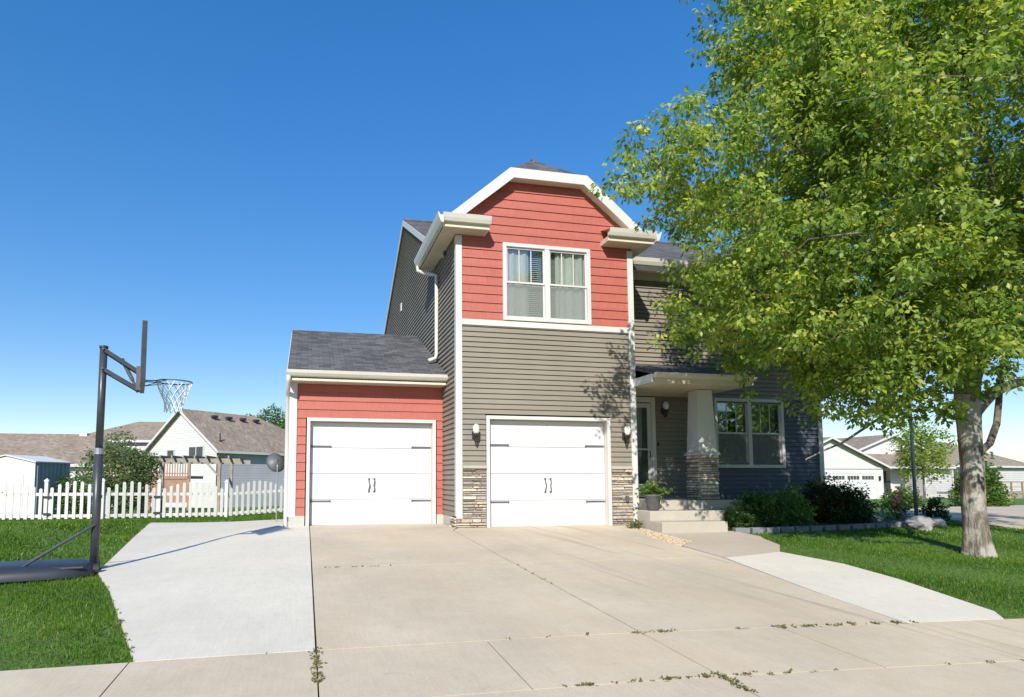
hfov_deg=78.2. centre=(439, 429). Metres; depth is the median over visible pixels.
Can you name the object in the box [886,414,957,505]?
tree
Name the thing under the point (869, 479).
garage door
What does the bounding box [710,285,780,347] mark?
window
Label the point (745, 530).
edging block
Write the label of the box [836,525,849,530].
edging block
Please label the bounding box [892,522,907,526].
edging block
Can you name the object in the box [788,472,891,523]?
shrub
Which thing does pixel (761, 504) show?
shrub
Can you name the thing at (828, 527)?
edging block
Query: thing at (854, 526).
edging block
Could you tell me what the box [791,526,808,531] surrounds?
edging block
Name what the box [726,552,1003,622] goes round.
front path
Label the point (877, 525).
edging block
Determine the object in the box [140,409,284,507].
neighbour house
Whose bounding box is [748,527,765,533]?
edging block
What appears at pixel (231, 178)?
sky
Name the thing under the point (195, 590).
parking pad
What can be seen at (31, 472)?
garden shed
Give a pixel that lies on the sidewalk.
(454, 669)
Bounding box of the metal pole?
[906,375,917,515]
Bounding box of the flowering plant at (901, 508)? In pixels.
[870,485,922,518]
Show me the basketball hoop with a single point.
(34, 569)
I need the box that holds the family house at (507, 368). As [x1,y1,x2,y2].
[283,158,824,532]
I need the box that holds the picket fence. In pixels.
[0,478,283,519]
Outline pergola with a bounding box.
[137,455,250,512]
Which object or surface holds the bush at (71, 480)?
on the ground at (1018, 501)
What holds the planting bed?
on the ground at (1018, 501)
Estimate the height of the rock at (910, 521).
0.262 m
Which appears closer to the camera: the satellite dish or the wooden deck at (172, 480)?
the satellite dish
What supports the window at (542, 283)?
in the family house at (507, 368)
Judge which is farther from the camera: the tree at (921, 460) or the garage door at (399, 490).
the tree at (921, 460)
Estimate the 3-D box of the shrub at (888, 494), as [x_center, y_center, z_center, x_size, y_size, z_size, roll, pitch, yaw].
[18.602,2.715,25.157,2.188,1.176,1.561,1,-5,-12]
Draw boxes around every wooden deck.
[110,458,202,509]
[937,481,1023,497]
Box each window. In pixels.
[166,449,174,455]
[188,445,203,456]
[502,242,591,324]
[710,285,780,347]
[713,398,785,467]
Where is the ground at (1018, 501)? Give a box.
[0,498,1023,696]
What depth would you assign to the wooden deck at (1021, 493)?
58.98 m
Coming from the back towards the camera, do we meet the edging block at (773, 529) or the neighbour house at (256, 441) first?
the neighbour house at (256, 441)
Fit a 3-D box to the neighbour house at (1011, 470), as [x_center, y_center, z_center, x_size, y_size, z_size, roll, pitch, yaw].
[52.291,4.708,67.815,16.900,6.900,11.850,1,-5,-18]
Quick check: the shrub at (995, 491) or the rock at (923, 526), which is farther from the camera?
the shrub at (995, 491)
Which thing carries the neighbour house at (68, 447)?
on the ground at (1018, 501)
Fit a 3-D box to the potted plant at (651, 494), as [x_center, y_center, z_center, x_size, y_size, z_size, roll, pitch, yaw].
[4.177,1.243,12.184,0.734,0.643,0.561,-3,-5,30]
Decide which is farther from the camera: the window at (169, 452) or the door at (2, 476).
the window at (169, 452)
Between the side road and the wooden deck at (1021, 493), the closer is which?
the side road
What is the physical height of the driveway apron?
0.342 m
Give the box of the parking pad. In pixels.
[98,519,314,661]
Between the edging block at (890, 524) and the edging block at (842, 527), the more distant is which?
the edging block at (890, 524)
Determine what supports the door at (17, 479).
in the garden shed
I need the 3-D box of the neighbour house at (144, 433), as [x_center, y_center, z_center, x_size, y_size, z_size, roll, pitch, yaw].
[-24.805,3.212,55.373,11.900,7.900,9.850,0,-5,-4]
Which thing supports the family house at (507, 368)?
on the ground at (1018, 501)
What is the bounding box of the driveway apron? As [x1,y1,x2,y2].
[443,661,1023,696]
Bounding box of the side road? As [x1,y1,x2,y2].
[898,505,1023,529]
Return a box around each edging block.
[732,528,749,532]
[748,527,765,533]
[765,527,779,532]
[780,526,794,532]
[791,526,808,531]
[806,525,822,531]
[821,525,835,530]
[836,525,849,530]
[846,524,863,530]
[859,523,875,528]
[875,523,885,528]
[884,522,896,527]
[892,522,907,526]
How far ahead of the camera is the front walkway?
10.12 m
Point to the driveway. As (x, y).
(436, 583)
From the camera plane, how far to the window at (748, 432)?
14.99 m
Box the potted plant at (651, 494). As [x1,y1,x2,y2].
[634,478,672,510]
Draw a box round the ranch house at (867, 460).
[823,434,955,498]
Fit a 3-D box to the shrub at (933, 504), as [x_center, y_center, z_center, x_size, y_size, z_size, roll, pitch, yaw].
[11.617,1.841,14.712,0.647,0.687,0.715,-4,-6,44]
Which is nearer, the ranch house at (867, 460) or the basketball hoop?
the basketball hoop
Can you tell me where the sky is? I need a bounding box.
[0,0,1023,461]
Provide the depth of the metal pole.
14.92 m
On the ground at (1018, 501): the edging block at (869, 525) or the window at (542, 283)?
the edging block at (869, 525)
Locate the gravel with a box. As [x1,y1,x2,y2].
[638,528,690,545]
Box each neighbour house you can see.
[0,433,145,506]
[89,422,165,450]
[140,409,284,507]
[893,442,1023,497]
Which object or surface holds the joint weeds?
on the driveway apron
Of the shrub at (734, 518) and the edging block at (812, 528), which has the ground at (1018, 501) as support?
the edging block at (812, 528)
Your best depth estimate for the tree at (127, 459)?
25.63 m
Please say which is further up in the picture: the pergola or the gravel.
the pergola
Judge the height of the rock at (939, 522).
0.196 m
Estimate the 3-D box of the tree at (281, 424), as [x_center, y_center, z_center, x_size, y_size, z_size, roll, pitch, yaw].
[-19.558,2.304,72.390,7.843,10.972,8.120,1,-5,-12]
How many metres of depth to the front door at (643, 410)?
14.36 m
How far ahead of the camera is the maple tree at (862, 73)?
8.72 m
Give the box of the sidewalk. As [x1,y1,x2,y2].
[0,618,1023,696]
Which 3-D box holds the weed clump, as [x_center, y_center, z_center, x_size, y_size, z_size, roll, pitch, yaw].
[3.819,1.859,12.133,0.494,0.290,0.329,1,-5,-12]
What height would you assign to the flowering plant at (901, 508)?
0.834 m
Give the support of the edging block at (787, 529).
on the ground at (1018, 501)
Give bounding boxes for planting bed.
[728,517,943,530]
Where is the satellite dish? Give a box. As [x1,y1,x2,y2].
[266,453,283,521]
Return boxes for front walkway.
[659,531,779,558]
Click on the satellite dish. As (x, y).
(274, 462)
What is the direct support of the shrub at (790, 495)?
on the planting bed
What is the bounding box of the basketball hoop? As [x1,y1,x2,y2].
[0,320,192,582]
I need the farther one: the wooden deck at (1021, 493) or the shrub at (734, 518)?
the wooden deck at (1021, 493)
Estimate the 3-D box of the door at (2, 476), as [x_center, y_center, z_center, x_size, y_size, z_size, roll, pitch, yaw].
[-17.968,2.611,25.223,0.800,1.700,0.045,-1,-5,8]
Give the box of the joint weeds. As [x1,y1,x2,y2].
[106,564,1023,692]
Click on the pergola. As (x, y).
(207, 460)
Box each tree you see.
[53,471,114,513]
[74,427,165,513]
[246,403,284,429]
[585,0,1023,557]
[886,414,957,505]
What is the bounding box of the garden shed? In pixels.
[0,454,72,514]
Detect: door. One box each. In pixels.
[0,474,4,514]
[5,474,23,514]
[309,422,430,525]
[490,420,605,526]
[636,403,651,496]
[825,474,875,498]
[883,470,892,493]
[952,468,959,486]
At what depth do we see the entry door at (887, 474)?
61.04 m
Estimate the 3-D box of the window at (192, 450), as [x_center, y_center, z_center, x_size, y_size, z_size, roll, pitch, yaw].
[-15.282,1.462,39.126,1.560,0.960,0.050,-3,-5,33]
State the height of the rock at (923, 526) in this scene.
0.177 m
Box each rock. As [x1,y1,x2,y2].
[905,516,932,527]
[912,524,932,530]
[931,518,946,526]
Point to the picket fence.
(105, 505)
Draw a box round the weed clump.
[625,519,643,528]
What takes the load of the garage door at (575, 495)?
in the family house at (507, 368)
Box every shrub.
[720,499,760,529]
[725,485,818,526]
[763,478,817,524]
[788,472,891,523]
[876,484,926,507]
[918,494,951,519]
[946,451,1019,506]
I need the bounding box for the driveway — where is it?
[310,524,903,649]

